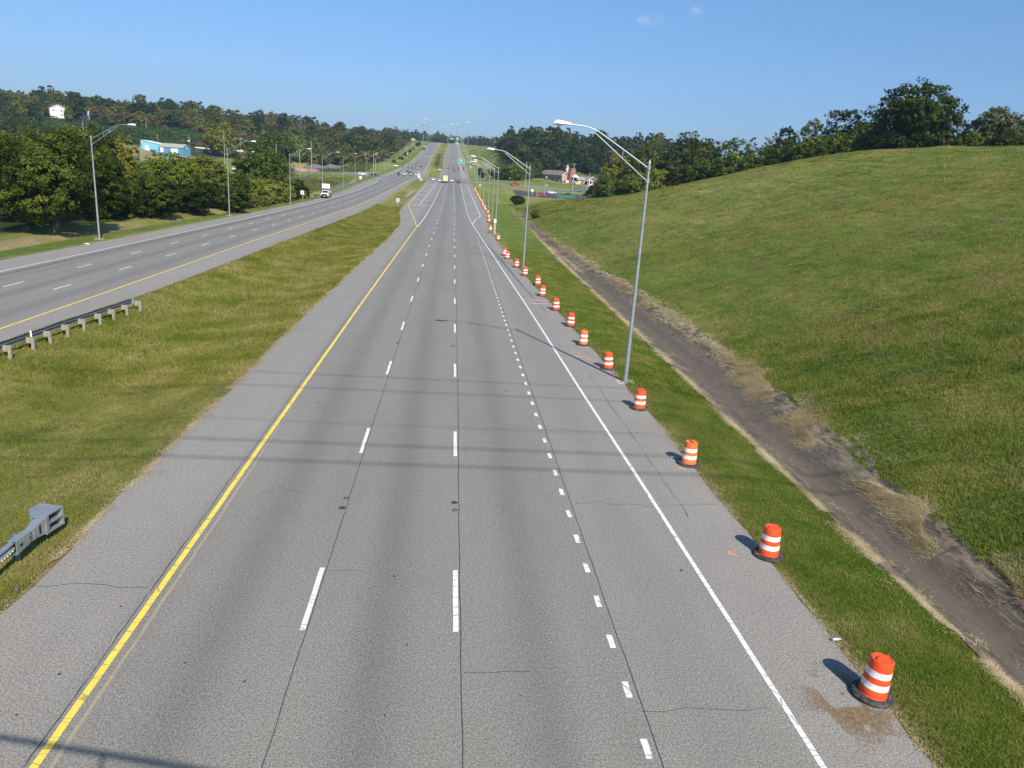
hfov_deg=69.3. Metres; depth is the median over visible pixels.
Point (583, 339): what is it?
traffic drum
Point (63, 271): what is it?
road
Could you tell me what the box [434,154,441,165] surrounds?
planting bed
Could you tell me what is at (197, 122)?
hillside woods
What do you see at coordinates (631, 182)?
hedge bush
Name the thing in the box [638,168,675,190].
hedge bush
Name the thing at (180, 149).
blue workshop
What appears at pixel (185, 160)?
oak tree
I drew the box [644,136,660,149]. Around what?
forest tree
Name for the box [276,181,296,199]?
round bush
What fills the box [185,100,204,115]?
forest tree
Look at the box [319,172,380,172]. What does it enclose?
guardrail
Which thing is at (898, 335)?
hillside grass
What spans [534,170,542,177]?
grove tree
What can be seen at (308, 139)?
forest tree
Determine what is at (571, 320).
traffic drum
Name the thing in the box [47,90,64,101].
forest tree
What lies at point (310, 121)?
forest tree
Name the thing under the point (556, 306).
traffic drum
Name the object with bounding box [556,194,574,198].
windscreen fence
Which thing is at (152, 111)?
forest tree
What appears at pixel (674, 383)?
verge grass
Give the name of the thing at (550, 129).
forest tree
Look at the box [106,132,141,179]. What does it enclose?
slim tree
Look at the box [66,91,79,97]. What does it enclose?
forest tree
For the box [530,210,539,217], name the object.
round bush
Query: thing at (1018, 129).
locust tree
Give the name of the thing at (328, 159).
forest tree
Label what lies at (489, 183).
street lamp
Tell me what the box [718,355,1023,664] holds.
straw
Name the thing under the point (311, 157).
utility pole
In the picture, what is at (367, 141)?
forest tree
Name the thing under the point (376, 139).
forest tree
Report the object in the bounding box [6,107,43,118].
hill tree
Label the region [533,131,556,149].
forest tree
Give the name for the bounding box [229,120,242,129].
forest tree
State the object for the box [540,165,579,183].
church
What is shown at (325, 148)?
forest tree
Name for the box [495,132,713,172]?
hillside woods
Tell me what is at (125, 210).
round tree
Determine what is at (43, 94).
forest tree
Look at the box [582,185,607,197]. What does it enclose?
hedge bush
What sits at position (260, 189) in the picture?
round tree
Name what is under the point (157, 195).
round tree
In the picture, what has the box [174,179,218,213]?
round tree
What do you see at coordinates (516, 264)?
traffic drum
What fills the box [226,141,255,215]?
street lamp
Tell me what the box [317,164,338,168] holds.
stone heap
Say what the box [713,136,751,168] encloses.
oak tree
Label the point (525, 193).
parking lot
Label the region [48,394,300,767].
road marking
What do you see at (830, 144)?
hedge bush
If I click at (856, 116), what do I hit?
oak tree
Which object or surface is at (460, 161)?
overhead sign
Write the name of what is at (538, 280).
traffic drum
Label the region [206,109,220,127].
forest tree
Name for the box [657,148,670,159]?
forest tree
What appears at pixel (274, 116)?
forest tree
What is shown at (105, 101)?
forest tree
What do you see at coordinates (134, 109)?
forest tree
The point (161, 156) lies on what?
lane
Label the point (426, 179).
road
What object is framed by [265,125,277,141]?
forest tree
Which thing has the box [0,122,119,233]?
maple tree
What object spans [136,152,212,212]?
round tree
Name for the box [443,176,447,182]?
box truck
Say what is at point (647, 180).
street lamp
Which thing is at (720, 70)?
sky
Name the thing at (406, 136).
woods
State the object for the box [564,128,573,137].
forest tree
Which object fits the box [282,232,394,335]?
straw
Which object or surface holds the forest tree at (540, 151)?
on the ground at (18, 238)
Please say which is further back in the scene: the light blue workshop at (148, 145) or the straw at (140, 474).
the light blue workshop at (148, 145)
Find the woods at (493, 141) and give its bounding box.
[490,136,499,146]
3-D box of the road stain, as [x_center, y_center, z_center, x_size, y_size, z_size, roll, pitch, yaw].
[-3.363,2.085,30.758,14.983,0.001,33.146,2,16,-5]
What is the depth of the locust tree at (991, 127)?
166.93 m
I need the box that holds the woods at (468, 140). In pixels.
[346,129,496,145]
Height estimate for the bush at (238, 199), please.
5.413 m
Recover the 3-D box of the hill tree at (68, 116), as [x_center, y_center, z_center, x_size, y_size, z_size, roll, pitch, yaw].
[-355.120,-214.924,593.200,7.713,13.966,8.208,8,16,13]
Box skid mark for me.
[451,184,688,516]
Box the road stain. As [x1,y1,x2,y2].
[15,342,682,715]
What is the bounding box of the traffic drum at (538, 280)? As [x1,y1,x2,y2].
[533,275,541,285]
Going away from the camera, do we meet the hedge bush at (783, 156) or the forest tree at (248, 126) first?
the hedge bush at (783, 156)
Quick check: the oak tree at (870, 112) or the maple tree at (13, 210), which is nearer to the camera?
the maple tree at (13, 210)
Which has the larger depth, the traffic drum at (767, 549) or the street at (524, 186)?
the street at (524, 186)
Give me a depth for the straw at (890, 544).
23.32 m
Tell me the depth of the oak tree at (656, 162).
288.73 m
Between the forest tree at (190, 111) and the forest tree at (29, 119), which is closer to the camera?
the forest tree at (29, 119)
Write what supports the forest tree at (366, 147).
on the ground at (18, 238)
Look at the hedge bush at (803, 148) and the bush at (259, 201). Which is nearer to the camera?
the bush at (259, 201)
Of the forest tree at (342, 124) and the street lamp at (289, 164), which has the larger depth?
the forest tree at (342, 124)
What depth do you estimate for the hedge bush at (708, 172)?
229.82 m
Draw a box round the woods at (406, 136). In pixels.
[380,132,410,140]
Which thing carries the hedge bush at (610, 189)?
on the ground at (18, 238)
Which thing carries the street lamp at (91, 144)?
on the ground at (18, 238)
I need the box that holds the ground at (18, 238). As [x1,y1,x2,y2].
[0,114,1023,767]
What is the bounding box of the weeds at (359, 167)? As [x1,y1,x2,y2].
[318,159,374,172]
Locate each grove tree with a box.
[488,164,508,179]
[499,161,525,180]
[518,165,536,178]
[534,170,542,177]
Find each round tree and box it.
[83,191,135,218]
[115,168,176,213]
[128,173,186,217]
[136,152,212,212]
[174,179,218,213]
[184,155,226,175]
[199,168,256,208]
[240,172,274,204]
[253,177,292,202]
[593,174,618,189]
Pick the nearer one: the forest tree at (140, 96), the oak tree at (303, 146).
the oak tree at (303, 146)
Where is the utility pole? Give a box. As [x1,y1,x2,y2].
[311,141,311,173]
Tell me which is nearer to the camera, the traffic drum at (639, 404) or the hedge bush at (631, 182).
the traffic drum at (639, 404)
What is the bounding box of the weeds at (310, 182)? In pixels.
[279,174,353,194]
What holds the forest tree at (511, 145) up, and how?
on the ground at (18, 238)
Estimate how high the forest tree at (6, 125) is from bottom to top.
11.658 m
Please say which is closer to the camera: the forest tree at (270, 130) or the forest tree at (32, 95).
the forest tree at (270, 130)
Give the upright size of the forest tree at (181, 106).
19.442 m
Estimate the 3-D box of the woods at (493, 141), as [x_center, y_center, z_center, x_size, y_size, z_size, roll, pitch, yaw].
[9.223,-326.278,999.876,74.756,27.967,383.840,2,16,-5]
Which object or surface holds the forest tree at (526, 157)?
on the ground at (18, 238)
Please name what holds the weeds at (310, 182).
on the ground at (18, 238)
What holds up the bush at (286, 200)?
on the ground at (18, 238)
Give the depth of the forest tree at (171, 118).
642.89 m
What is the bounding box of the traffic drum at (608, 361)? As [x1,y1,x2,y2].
[600,352,614,369]
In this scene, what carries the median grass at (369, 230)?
on the ground at (18, 238)
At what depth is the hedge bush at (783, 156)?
210.32 m
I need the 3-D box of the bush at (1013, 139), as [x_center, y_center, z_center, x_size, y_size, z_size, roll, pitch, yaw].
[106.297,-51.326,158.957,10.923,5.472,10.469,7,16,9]
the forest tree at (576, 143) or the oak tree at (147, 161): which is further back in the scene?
the forest tree at (576, 143)
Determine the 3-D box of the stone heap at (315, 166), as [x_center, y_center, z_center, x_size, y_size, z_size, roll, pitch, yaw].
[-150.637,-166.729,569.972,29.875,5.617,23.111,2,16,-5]
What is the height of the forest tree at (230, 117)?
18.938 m
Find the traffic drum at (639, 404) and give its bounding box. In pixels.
[630,388,648,410]
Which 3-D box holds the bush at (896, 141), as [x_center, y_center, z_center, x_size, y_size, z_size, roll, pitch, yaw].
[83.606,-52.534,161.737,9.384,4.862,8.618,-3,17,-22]
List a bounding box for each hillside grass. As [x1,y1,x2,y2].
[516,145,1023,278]
[600,169,1023,421]
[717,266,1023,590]
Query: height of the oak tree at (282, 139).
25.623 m
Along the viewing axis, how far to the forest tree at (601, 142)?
618.25 m
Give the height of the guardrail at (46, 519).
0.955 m
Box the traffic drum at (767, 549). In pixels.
[752,524,783,562]
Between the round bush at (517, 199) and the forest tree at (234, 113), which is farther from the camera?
the forest tree at (234, 113)
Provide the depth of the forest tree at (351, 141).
661.71 m
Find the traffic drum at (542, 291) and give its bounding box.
[537,285,546,296]
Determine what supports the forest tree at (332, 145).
on the ground at (18, 238)
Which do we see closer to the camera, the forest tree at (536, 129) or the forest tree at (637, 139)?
the forest tree at (637, 139)
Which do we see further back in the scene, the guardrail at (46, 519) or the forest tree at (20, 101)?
the forest tree at (20, 101)
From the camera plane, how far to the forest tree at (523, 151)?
601.42 m
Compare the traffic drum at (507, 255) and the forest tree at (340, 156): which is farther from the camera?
the forest tree at (340, 156)
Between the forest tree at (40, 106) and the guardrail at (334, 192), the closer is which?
the guardrail at (334, 192)
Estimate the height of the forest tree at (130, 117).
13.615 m
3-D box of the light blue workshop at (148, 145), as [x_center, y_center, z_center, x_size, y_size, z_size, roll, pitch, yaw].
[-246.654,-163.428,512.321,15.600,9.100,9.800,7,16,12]
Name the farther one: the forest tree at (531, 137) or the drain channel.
the forest tree at (531, 137)
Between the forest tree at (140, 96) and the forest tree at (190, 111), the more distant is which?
the forest tree at (140, 96)
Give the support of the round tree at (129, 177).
on the ground at (18, 238)
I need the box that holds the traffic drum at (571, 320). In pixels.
[564,313,575,326]
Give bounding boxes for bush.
[212,186,251,212]
[246,193,271,207]
[270,196,289,204]
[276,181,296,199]
[286,179,309,200]
[509,195,525,204]
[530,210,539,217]
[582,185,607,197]
[599,178,628,197]
[618,172,653,193]
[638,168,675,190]
[662,163,704,185]
[683,158,727,181]
[713,150,757,177]
[740,145,778,170]
[765,138,801,165]
[788,134,825,160]
[808,132,850,157]
[834,131,857,152]
[866,132,919,149]
[916,132,963,147]
[952,129,986,146]
[981,132,1023,146]
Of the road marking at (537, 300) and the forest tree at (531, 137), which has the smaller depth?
the road marking at (537, 300)
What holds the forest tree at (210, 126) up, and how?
on the ground at (18, 238)
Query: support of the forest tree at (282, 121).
on the ground at (18, 238)
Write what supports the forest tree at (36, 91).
on the ground at (18, 238)
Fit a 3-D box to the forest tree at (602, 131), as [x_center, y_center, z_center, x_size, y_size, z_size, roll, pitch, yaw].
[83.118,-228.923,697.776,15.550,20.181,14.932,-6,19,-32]
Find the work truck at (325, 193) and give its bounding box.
[321,184,331,197]
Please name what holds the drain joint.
on the drain channel
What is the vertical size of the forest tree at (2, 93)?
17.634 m
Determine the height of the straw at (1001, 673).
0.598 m
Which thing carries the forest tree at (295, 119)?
on the ground at (18, 238)
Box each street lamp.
[90,124,135,238]
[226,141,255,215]
[289,148,310,203]
[322,152,338,189]
[471,155,498,233]
[474,159,494,218]
[474,161,490,207]
[487,148,530,266]
[553,120,650,384]
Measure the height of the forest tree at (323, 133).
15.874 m
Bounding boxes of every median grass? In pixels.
[0,204,402,387]
[0,351,264,609]
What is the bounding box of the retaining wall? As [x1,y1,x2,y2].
[195,150,245,156]
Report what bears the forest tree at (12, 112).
on the ground at (18, 238)
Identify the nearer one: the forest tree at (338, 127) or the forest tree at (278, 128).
the forest tree at (278, 128)
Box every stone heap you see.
[303,164,321,169]
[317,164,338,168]
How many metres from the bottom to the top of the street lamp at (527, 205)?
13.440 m
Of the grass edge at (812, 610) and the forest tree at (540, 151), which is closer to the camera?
the grass edge at (812, 610)
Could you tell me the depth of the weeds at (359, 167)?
511.16 m
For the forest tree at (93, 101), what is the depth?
708.97 m
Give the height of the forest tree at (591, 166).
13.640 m
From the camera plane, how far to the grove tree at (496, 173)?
527.89 m
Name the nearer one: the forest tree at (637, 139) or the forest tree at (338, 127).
the forest tree at (637, 139)
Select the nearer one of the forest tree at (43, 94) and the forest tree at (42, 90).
the forest tree at (43, 94)
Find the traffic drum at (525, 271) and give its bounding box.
[521,266,528,275]
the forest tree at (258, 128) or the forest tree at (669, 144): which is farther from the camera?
the forest tree at (258, 128)
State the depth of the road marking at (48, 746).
19.43 m
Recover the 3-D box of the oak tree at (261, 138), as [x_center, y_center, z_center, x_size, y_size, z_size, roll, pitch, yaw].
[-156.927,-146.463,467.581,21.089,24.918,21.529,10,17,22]
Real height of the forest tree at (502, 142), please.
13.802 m
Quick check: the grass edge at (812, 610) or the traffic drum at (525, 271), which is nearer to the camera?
the grass edge at (812, 610)
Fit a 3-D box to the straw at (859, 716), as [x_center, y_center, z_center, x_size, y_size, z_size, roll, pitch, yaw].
[7.303,6.952,16.122,3.517,0.026,3.870,2,16,-5]
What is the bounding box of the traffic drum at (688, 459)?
[677,439,699,467]
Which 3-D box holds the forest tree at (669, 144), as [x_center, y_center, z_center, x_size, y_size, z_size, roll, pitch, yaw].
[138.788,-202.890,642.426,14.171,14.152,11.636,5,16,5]
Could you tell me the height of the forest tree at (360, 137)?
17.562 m
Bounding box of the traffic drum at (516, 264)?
[513,259,518,267]
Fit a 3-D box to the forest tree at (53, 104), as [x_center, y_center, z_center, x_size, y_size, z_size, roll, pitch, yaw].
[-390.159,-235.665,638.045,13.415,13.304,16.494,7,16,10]
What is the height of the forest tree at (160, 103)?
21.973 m
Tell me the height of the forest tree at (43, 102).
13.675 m
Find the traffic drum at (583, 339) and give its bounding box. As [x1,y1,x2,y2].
[576,330,589,345]
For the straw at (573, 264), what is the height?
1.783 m
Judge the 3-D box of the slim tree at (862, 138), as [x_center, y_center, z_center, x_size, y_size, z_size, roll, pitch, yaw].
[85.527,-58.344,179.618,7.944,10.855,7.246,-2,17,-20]
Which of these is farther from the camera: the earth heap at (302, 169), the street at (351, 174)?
the earth heap at (302, 169)
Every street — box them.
[317,173,382,176]
[465,181,585,192]
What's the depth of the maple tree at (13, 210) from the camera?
106.79 m
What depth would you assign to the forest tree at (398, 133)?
1028.02 m
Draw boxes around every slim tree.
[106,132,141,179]
[743,137,756,157]
[761,132,777,158]
[849,120,880,151]
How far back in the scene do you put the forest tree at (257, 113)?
843.12 m
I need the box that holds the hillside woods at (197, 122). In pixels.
[0,91,404,164]
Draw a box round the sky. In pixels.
[0,0,1023,157]
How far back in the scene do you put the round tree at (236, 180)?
154.18 m
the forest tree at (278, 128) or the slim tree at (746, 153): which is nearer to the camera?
the slim tree at (746, 153)
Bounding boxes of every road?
[0,142,441,341]
[0,143,933,767]
[415,177,437,180]
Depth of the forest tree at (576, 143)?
608.33 m
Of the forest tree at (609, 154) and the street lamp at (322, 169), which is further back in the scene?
the forest tree at (609, 154)
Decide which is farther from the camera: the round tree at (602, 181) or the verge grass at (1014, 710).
the round tree at (602, 181)
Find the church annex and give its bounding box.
[575,177,595,184]
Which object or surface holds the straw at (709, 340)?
on the drain channel
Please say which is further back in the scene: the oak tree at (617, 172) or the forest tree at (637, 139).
the forest tree at (637, 139)
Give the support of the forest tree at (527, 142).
on the ground at (18, 238)
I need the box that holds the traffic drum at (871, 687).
[850,652,894,708]
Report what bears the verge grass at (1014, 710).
on the ground at (18, 238)
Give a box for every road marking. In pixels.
[0,144,450,767]
[0,144,826,767]
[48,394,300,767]
[523,299,550,304]
[571,351,737,556]
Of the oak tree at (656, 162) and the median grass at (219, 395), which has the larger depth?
the oak tree at (656, 162)
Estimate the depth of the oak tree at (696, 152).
269.45 m
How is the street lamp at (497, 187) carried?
on the ground at (18, 238)
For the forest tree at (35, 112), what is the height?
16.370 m
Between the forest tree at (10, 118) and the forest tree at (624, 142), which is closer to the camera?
the forest tree at (10, 118)
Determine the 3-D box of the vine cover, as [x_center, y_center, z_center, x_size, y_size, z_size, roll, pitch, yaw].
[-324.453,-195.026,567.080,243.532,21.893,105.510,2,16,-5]
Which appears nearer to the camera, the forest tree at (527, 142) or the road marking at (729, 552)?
the road marking at (729, 552)
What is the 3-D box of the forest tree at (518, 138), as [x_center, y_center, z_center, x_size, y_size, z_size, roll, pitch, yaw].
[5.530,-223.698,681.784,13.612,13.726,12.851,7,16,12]
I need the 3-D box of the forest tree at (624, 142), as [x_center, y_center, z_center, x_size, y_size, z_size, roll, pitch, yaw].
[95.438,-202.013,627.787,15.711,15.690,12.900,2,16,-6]
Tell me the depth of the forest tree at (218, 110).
723.62 m
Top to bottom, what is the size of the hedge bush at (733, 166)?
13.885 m
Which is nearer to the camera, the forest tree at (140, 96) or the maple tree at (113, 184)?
the maple tree at (113, 184)
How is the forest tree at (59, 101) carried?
on the ground at (18, 238)
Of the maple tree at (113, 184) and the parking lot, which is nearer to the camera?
the maple tree at (113, 184)
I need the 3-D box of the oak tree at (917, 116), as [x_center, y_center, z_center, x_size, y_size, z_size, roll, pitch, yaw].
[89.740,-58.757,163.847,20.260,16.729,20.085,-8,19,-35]
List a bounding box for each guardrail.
[0,298,141,359]
[0,503,64,561]
[313,177,370,195]
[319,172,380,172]
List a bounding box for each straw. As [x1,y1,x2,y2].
[0,335,284,614]
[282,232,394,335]
[511,210,590,272]
[533,233,683,372]
[542,233,737,360]
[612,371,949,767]
[636,325,1023,692]
[675,370,1023,708]
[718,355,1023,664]
[779,654,937,760]
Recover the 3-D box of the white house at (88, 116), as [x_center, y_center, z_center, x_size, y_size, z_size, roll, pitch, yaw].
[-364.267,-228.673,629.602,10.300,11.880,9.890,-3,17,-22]
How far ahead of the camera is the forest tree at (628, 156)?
573.78 m
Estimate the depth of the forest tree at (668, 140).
761.21 m
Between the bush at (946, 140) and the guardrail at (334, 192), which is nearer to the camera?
the bush at (946, 140)
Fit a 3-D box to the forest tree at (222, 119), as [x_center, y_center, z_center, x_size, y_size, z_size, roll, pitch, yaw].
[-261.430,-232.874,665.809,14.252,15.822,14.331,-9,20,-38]
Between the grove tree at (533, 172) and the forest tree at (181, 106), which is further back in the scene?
the forest tree at (181, 106)
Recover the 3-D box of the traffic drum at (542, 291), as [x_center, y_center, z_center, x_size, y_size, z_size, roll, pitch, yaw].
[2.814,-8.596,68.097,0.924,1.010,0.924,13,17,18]
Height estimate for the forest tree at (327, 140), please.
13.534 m
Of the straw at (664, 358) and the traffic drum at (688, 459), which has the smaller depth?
the traffic drum at (688, 459)
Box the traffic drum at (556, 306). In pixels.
[550,298,560,310]
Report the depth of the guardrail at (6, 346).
43.35 m
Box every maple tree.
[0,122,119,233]
[0,172,52,221]
[66,123,130,221]
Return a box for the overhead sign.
[457,159,470,172]
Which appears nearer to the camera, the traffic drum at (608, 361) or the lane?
the traffic drum at (608, 361)
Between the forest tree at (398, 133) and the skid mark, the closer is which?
the skid mark
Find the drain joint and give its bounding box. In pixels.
[585,261,1019,675]
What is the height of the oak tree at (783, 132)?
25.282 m
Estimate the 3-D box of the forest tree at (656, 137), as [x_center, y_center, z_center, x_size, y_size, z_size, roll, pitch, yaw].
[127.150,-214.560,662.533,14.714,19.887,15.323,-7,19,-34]
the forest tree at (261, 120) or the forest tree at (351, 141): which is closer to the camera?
the forest tree at (351, 141)
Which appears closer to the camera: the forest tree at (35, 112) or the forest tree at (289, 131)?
the forest tree at (35, 112)
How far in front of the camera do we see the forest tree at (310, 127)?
702.27 m
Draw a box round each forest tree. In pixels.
[0,89,7,99]
[0,97,11,107]
[0,119,16,132]
[1,115,18,130]
[3,106,21,118]
[10,95,27,107]
[23,102,42,120]
[24,116,38,127]
[27,100,45,115]
[29,93,39,99]
[31,89,40,94]
[38,86,46,94]
[38,92,49,101]
[40,98,52,104]
[47,85,54,95]
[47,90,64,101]
[48,102,63,112]
[52,98,65,105]
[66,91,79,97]
[87,95,101,100]
[88,96,102,105]
[96,97,113,106]
[102,105,121,116]
[114,100,123,108]
[122,112,137,125]
[126,102,148,117]
[132,94,147,103]
[147,103,159,116]
[154,97,163,106]
[161,101,175,111]
[163,109,185,127]
[176,101,191,111]
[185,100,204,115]
[186,110,197,115]
[202,123,215,134]
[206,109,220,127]
[208,105,224,117]
[219,116,228,125]
[224,109,242,121]
[226,112,237,121]
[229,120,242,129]
[237,120,256,134]
[250,109,263,117]
[250,117,262,134]
[251,115,265,124]
[264,111,280,119]
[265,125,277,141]
[270,125,283,133]
[276,113,288,126]
[283,126,296,136]
[290,115,301,122]
[300,134,317,149]
[302,116,318,125]
[304,129,321,142]
[306,126,318,134]
[316,129,326,136]
[319,150,333,165]
[320,144,332,154]
[323,138,331,145]
[328,128,339,142]
[328,142,338,151]
[332,124,343,131]
[334,152,351,164]
[336,122,346,131]
[339,134,357,147]
[349,132,359,140]
[350,127,365,135]
[354,136,362,145]
[354,142,370,158]
[360,135,372,148]
[370,132,383,145]
[370,142,387,156]
[380,134,395,150]
[381,128,394,137]
[391,130,403,137]
[499,135,511,144]
[505,137,516,151]
[512,133,523,140]
[516,145,530,157]
[521,139,533,146]
[522,152,537,162]
[523,130,540,146]
[527,126,543,135]
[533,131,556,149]
[534,146,545,157]
[545,126,559,136]
[550,127,566,147]
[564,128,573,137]
[570,140,581,150]
[572,133,587,139]
[585,158,598,174]
[592,132,604,141]
[596,130,608,138]
[598,139,609,147]
[603,149,618,163]
[617,136,632,147]
[623,149,641,167]
[631,132,642,144]
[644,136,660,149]
[645,133,664,143]
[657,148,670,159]
[664,138,674,142]
[666,141,678,148]
[705,138,714,155]
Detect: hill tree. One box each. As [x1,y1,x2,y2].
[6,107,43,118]
[63,94,87,121]
[64,106,73,122]
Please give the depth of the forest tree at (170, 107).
753.13 m
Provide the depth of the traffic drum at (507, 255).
95.68 m
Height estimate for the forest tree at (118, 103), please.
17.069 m
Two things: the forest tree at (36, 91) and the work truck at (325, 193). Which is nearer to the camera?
the work truck at (325, 193)
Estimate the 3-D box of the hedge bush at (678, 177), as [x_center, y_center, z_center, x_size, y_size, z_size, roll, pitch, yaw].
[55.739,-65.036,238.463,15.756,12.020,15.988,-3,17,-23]
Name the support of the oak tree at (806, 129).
on the ground at (18, 238)
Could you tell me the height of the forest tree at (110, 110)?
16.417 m
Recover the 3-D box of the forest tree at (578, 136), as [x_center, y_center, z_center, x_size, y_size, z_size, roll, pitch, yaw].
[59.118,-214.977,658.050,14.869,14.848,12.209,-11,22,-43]
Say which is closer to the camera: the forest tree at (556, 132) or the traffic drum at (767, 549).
the traffic drum at (767, 549)
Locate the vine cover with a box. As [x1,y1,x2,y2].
[0,115,249,149]
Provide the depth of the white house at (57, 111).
623.47 m
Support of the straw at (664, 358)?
on the drain channel
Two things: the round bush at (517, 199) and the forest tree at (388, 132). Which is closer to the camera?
the round bush at (517, 199)
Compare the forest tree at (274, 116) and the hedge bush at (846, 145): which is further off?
the forest tree at (274, 116)
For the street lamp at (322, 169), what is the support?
on the ground at (18, 238)
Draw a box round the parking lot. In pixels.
[513,190,589,198]
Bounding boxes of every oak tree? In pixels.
[139,158,170,167]
[171,158,209,166]
[201,121,240,156]
[231,141,294,183]
[247,132,273,154]
[263,129,295,169]
[289,134,309,161]
[599,156,632,180]
[627,139,670,177]
[658,131,705,172]
[685,139,723,166]
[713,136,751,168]
[771,126,797,152]
[794,118,827,147]
[819,109,868,150]
[847,105,890,148]
[871,77,970,147]
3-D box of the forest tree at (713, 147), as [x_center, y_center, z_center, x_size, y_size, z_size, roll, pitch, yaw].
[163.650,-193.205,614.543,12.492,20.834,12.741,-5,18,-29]
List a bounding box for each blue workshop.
[141,140,166,154]
[158,143,190,155]
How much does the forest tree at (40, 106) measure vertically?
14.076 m
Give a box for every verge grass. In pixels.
[507,248,705,398]
[626,385,1023,767]
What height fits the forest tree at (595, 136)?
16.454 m
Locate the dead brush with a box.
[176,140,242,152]
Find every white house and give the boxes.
[49,105,64,118]
[80,109,90,120]
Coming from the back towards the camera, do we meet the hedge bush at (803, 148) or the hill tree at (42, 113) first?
the hill tree at (42, 113)
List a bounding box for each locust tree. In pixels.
[961,106,1022,145]
[1002,113,1023,136]
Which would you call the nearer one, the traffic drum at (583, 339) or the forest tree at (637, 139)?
the traffic drum at (583, 339)
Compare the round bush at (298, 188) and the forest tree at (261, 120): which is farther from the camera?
the forest tree at (261, 120)
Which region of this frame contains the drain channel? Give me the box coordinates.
[515,210,1023,692]
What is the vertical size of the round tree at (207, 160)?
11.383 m
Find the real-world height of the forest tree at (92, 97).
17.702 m
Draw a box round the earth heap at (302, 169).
[294,168,308,171]
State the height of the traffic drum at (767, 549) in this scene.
1.010 m
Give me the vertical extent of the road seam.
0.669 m
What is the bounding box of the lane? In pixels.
[141,148,230,169]
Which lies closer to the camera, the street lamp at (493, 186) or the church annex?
the street lamp at (493, 186)
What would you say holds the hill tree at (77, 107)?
on the ground at (18, 238)
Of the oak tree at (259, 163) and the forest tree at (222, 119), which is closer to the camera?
the oak tree at (259, 163)
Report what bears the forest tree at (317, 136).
on the ground at (18, 238)
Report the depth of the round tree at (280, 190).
184.46 m
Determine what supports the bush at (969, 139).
on the ground at (18, 238)
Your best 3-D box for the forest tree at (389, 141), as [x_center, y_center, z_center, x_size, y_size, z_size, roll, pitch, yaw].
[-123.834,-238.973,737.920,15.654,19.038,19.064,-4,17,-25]
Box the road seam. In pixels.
[0,202,768,767]
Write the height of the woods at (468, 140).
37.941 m
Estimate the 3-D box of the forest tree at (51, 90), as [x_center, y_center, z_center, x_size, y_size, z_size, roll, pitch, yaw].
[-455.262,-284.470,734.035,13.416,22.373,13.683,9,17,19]
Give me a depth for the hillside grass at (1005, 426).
34.85 m
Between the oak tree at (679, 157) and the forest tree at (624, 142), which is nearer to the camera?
the oak tree at (679, 157)
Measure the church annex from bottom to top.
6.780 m
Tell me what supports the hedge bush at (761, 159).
on the ground at (18, 238)
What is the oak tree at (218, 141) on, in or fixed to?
on the ground at (18, 238)
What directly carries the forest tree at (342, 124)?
on the ground at (18, 238)
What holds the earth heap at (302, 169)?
on the yard
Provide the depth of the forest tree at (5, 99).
591.75 m
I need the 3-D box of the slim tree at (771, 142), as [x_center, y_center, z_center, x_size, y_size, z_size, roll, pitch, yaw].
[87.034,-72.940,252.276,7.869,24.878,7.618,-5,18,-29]
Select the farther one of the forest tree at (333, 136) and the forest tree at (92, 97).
the forest tree at (92, 97)
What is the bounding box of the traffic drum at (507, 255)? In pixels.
[504,251,510,258]
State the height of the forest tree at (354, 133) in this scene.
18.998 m
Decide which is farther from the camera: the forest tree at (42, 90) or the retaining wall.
the forest tree at (42, 90)
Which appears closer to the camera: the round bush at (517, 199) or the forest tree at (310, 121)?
the round bush at (517, 199)
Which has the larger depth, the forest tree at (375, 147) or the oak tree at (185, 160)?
the forest tree at (375, 147)
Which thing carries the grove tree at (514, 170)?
on the ground at (18, 238)

